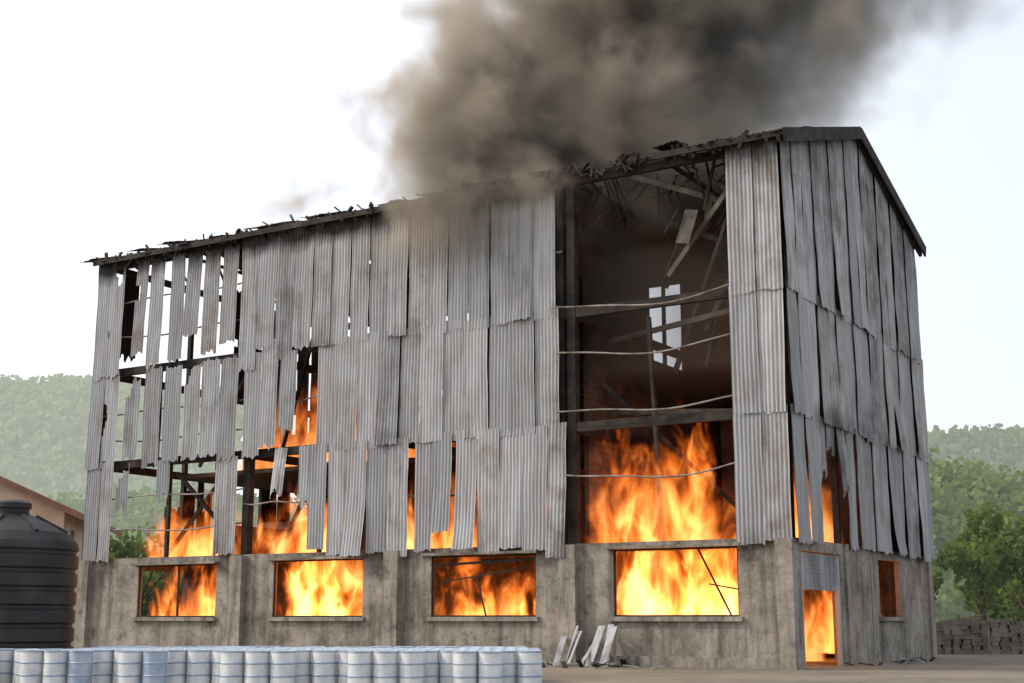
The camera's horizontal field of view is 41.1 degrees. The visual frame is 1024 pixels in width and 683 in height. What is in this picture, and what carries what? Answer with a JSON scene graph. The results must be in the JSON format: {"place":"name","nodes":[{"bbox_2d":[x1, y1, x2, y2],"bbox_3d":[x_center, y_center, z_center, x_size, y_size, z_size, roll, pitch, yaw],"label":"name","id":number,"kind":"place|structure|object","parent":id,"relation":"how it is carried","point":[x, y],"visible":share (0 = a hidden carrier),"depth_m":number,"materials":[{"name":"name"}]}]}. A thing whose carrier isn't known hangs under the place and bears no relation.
{"place":"outdoors","nodes":[
{"label":"outdoors","id":0,"kind":"place"},
{"bbox_2d":[18,650,43,682],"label":"steel drum","id":1,"kind":"object","parent":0,"point":[31,666],"visible":0.93,"depth_m":32.36,"materials":[{"name":"paint"}]},
{"bbox_2d":[0,483,83,646],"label":"walls","id":2,"kind":"structure","parent":0,"point":[62,519],"depth_m":78.57,"materials":[{"name":"paint"}]},
{"bbox_2d":[0,476,121,536],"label":"roof","id":3,"kind":"structure","parent":2,"relation":"on","point":[42,498],"depth_m":78.02,"materials":[{"name":"metal"}]},
{"bbox_2d":[0,372,243,500],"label":"hill","id":4,"kind":"structure","parent":0,"point":[43,431],"depth_m":492.30,"materials":[{"name":"green plant"}]},
{"bbox_2d":[74,126,937,669],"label":"burning warehouse","id":5,"kind":"structure","parent":0,"point":[542,448],"depth_m":54.61,"materials":[{"name":"metal"}]},
{"bbox_2d":[137,546,890,616],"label":"window frames","id":6,"kind":"structure","parent":5,"relation":"in","point":[698,548],"depth_m":51.60,"materials":[{"name":"metal"}]},
{"bbox_2d":[0,0,1023,507],"label":"sky","id":7,"kind":"structure","parent":0,"point":[126,126],"materials":[{"name":"white"}]},
{"bbox_2d":[73,641,1023,682],"bbox_3d":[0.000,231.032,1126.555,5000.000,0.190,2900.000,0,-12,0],"label":"ground","id":8,"kind":"structure","parent":0,"point":[974,668],"depth_m":41.31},
{"bbox_2d":[0,649,13,682],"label":"steel drum","id":9,"kind":"object","parent":8,"relation":"on","point":[6,663],"visible":0.94,"depth_m":33.79,"materials":[{"name":"paint"}]},
{"bbox_2d":[12,649,16,682],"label":"steel drum","id":10,"kind":"object","parent":8,"relation":"on","point":[14,666],"visible":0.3,"depth_m":33.69,"materials":[{"name":"paint"}]},
{"bbox_2d":[15,649,41,682],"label":"steel drum","id":11,"kind":"object","parent":8,"relation":"on","point":[17,661],"visible":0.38,"depth_m":33.04,"materials":[{"name":"paint"}]},
{"bbox_2d":[0,499,78,648],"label":"water tank","id":12,"kind":"object","parent":8,"relation":"on","point":[39,560],"visible":0.85,"depth_m":35.90,"materials":[{"name":"black plastic"}]},
{"bbox_2d":[42,650,68,682],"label":"steel drum","id":13,"kind":"object","parent":8,"relation":"on","point":[55,666],"visible":0.98,"depth_m":32.26,"materials":[{"name":"paint"}]},
{"bbox_2d":[67,650,94,682],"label":"steel drum","id":14,"kind":"object","parent":8,"relation":"on","point":[80,666],"visible":1,"depth_m":32.20,"materials":[{"name":"silver metal"}]},
{"bbox_2d":[92,649,113,682],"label":"steel drum","id":15,"kind":"object","parent":8,"relation":"on","point":[103,659],"visible":0.73,"depth_m":32.80,"materials":[{"name":"paint"}]},
{"bbox_2d":[112,649,137,682],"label":"steel drum","id":16,"kind":"object","parent":8,"relation":"on","point":[115,665],"visible":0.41,"depth_m":32.78,"materials":[{"name":"paint"}]},
{"bbox_2d":[117,650,142,682],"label":"steel drum","id":17,"kind":"object","parent":8,"relation":"on","point":[130,666],"visible":0.99,"depth_m":32.10,"materials":[{"name":"paint"}]},
{"bbox_2d":[142,650,168,682],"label":"steel drum","id":18,"kind":"object","parent":8,"relation":"on","point":[154,663],"visible":1,"depth_m":32.01,"materials":[{"name":"silver metal"}]},
{"bbox_2d":[167,650,187,682],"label":"steel drum","id":19,"kind":"object","parent":8,"relation":"on","point":[177,667],"visible":0.77,"depth_m":32.63,"materials":[{"name":"paint"}]},
{"bbox_2d":[48,482,306,615],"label":"wooded slope","id":20,"kind":"structure","parent":8,"relation":"on","point":[142,511],"depth_m":215.89,"materials":[{"name":"green plant"}]},
{"bbox_2d":[182,649,206,677],"bbox_3d":[-7.795,7.989,33.445,0.590,0.890,0.590,-6,-13,28],"label":"steel drum","id":21,"kind":"object","parent":8,"relation":"on","point":[193,649],"visible":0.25,"depth_m":33.27,"materials":[{"name":"paint"}]},
{"bbox_2d":[186,650,211,682],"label":"steel drum","id":22,"kind":"object","parent":8,"relation":"on","point":[199,662],"visible":1,"depth_m":32.60,"materials":[{"name":"paint"}]},
{"bbox_2d":[211,650,220,682],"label":"steel drum","id":23,"kind":"object","parent":8,"relation":"on","point":[215,674],"visible":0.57,"depth_m":32.54,"materials":[{"name":"paint"}]},
{"bbox_2d":[207,649,230,682],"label":"steel drum","id":24,"kind":"object","parent":8,"relation":"on","point":[212,660],"visible":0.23,"depth_m":33.24,"materials":[{"name":"paint"}]},
{"bbox_2d":[219,650,245,682],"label":"steel drum","id":25,"kind":"object","parent":8,"relation":"on","point":[232,664],"visible":0.98,"depth_m":31.89,"materials":[{"name":"paint"}]},
{"bbox_2d":[244,650,270,682],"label":"steel drum","id":26,"kind":"object","parent":8,"relation":"on","point":[257,663],"visible":1,"depth_m":31.79,"materials":[{"name":"paint"}]},
{"bbox_2d":[260,646,281,647],"bbox_3d":[-6.601,8.768,37.271,0.590,0.890,0.590,1,-12,-6],"label":"steel drum","id":27,"kind":"object","parent":8,"relation":"on","point":[269,646],"visible":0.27,"depth_m":37.09,"materials":[{"name":"paint"}]},
{"bbox_2d":[269,650,273,682],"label":"steel drum","id":28,"kind":"object","parent":8,"relation":"on","point":[270,666],"visible":0.16,"depth_m":32.34,"materials":[{"name":"paint"}]},
{"bbox_2d":[270,650,295,682],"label":"steel drum","id":29,"kind":"object","parent":8,"relation":"on","point":[282,663],"visible":1,"depth_m":31.71,"materials":[{"name":"paint"}]},
{"bbox_2d":[295,650,311,682],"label":"steel drum","id":30,"kind":"object","parent":8,"relation":"on","point":[303,662],"visible":0.7,"depth_m":32.37,"materials":[{"name":"paint"}]},
{"bbox_2d":[304,649,328,682],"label":"steel drum","id":31,"kind":"object","parent":8,"relation":"on","point":[312,659],"visible":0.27,"depth_m":32.98,"materials":[{"name":"paint"}]},
{"bbox_2d":[312,650,336,682],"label":"steel drum","id":32,"kind":"object","parent":8,"relation":"on","point":[324,662],"visible":1,"depth_m":32.26,"materials":[{"name":"paint"}]},
{"bbox_2d":[329,649,352,682],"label":"steel drum","id":33,"kind":"object","parent":8,"relation":"on","point":[337,668],"visible":0.26,"depth_m":32.89,"materials":[{"name":"paint"}]},
{"bbox_2d":[338,650,362,682],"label":"steel drum","id":34,"kind":"object","parent":8,"relation":"on","point":[343,667],"visible":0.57,"depth_m":32.24,"materials":[{"name":"paint"}]},
{"bbox_2d":[347,651,372,682],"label":"steel drum","id":35,"kind":"object","parent":8,"relation":"on","point":[359,663],"visible":1,"depth_m":31.52,"materials":[{"name":"paint"}]},
{"bbox_2d":[363,650,387,682],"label":"steel drum","id":36,"kind":"object","parent":8,"relation":"on","point":[373,660],"visible":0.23,"depth_m":32.17,"materials":[{"name":"paint"}]},
{"bbox_2d":[371,646,391,647],"bbox_3d":[-3.539,8.703,36.950,0.590,0.890,0.590,-7,-13,29],"label":"steel drum","id":37,"kind":"object","parent":8,"relation":"on","point":[382,646],"visible":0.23,"depth_m":36.95,"materials":[{"name":"paint"}]},
{"bbox_2d":[373,651,398,682],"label":"steel drum","id":38,"kind":"object","parent":8,"relation":"on","point":[385,663],"visible":1,"depth_m":31.47,"materials":[{"name":"paint"}]},
{"bbox_2d":[389,650,413,682],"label":"steel drum","id":39,"kind":"object","parent":8,"relation":"on","point":[399,662],"visible":0.2,"depth_m":32.12,"materials":[{"name":"paint"}]},
{"bbox_2d":[393,646,414,647],"bbox_3d":[-2.931,8.694,36.908,0.590,0.890,0.590,9,-15,-38],"label":"steel drum","id":40,"kind":"object","parent":8,"relation":"on","point":[403,646],"visible":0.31,"depth_m":36.97,"materials":[{"name":"paint"}]},
{"bbox_2d":[399,651,424,682],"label":"steel drum","id":41,"kind":"object","parent":8,"relation":"on","point":[411,663],"visible":1,"depth_m":31.41,"materials":[{"name":"paint"}]},
{"bbox_2d":[416,646,436,647],"bbox_3d":[-2.313,8.680,36.838,0.590,0.890,0.590,6,-13,-28],"label":"steel drum","id":42,"kind":"object","parent":8,"relation":"on","point":[424,646],"visible":0.19,"depth_m":37.06,"materials":[{"name":"paint"}]},
{"bbox_2d":[415,650,439,682],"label":"steel drum","id":43,"kind":"object","parent":8,"relation":"on","point":[431,666],"visible":0.65,"depth_m":32.02,"materials":[{"name":"paint"}]},
{"bbox_2d":[433,649,447,682],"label":"steel drum","id":44,"kind":"object","parent":8,"relation":"on","point":[439,661],"visible":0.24,"depth_m":32.69,"materials":[{"name":"paint"}]},
{"bbox_2d":[438,646,458,647],"bbox_3d":[-1.711,8.666,36.771,0.590,0.890,0.590,-3,-12,14],"label":"steel drum","id":45,"kind":"object","parent":8,"relation":"on","point":[450,646],"visible":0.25,"depth_m":36.96,"materials":[{"name":"paint"}]},
{"bbox_2d":[439,650,464,682],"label":"steel drum","id":46,"kind":"object","parent":8,"relation":"on","point":[446,666],"visible":0.65,"depth_m":32.00,"materials":[{"name":"paint"}]},
{"bbox_2d":[452,651,477,682],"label":"steel drum","id":47,"kind":"object","parent":8,"relation":"on","point":[464,663],"visible":1,"depth_m":31.34,"materials":[{"name":"paint"}]},
{"bbox_2d":[465,650,489,682],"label":"steel drum","id":48,"kind":"object","parent":8,"relation":"on","point":[477,659],"visible":0.2,"depth_m":31.96,"materials":[{"name":"silver metal"}]},
{"bbox_2d":[478,651,502,682],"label":"steel drum","id":49,"kind":"object","parent":8,"relation":"on","point":[490,666],"visible":1,"depth_m":31.29,"materials":[{"name":"paint"}]},
{"bbox_2d":[491,650,515,682],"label":"steel drum","id":50,"kind":"object","parent":8,"relation":"on","point":[509,666],"visible":0.62,"depth_m":31.91,"materials":[{"name":"paint"}]},
{"bbox_2d":[516,650,517,682],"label":"steel drum","id":51,"kind":"object","parent":8,"relation":"on","point":[516,666],"visible":0.21,"depth_m":32.41,"materials":[{"name":"paint"}]},
{"bbox_2d":[517,650,541,682],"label":"steel drum","id":52,"kind":"object","parent":8,"relation":"on","point":[529,663],"visible":1,"depth_m":31.84,"materials":[{"name":"paint"}]},
{"bbox_2d":[108,501,1023,627],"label":"distant trees","id":53,"kind":"object","parent":8,"relation":"on","point":[988,562],"visible":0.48,"depth_m":90.74,"materials":[{"name":"green plant"}]},
{"bbox_2d":[542,624,934,668],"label":"fallen debris","id":54,"kind":"object","parent":8,"relation":"on","point":[593,658],"visible":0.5,"depth_m":47.71,"materials":[{"name":"metal"}]},
{"bbox_2d":[937,611,990,655],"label":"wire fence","id":55,"kind":"object","parent":8,"relation":"on","point":[988,633],"visible":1,"depth_m":61.54,"materials":[{"name":"grey metal"}]},
{"bbox_2d":[928,447,1023,621],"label":"wooded slope","id":56,"kind":"structure","parent":8,"relation":"on","point":[957,492],"depth_m":176.47,"materials":[{"name":"green plant"}]},
{"bbox_2d":[937,609,1023,650],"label":"scrub bushes","id":57,"kind":"object","parent":8,"relation":"on","point":[990,610],"visible":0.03,"depth_m":104.60,"materials":[{"name":"green plant"}]},
{"bbox_2d":[928,423,1023,485],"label":"hill","id":58,"kind":"structure","parent":0,"point":[995,445],"depth_m":531.51,"materials":[{"name":"green plant"}]},
{"bbox_2d":[936,617,1023,653],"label":"stone boundary wall","id":59,"kind":"structure","parent":0,"point":[999,634],"depth_m":64.49,"materials":[{"name":"grey stone"}]}
]}

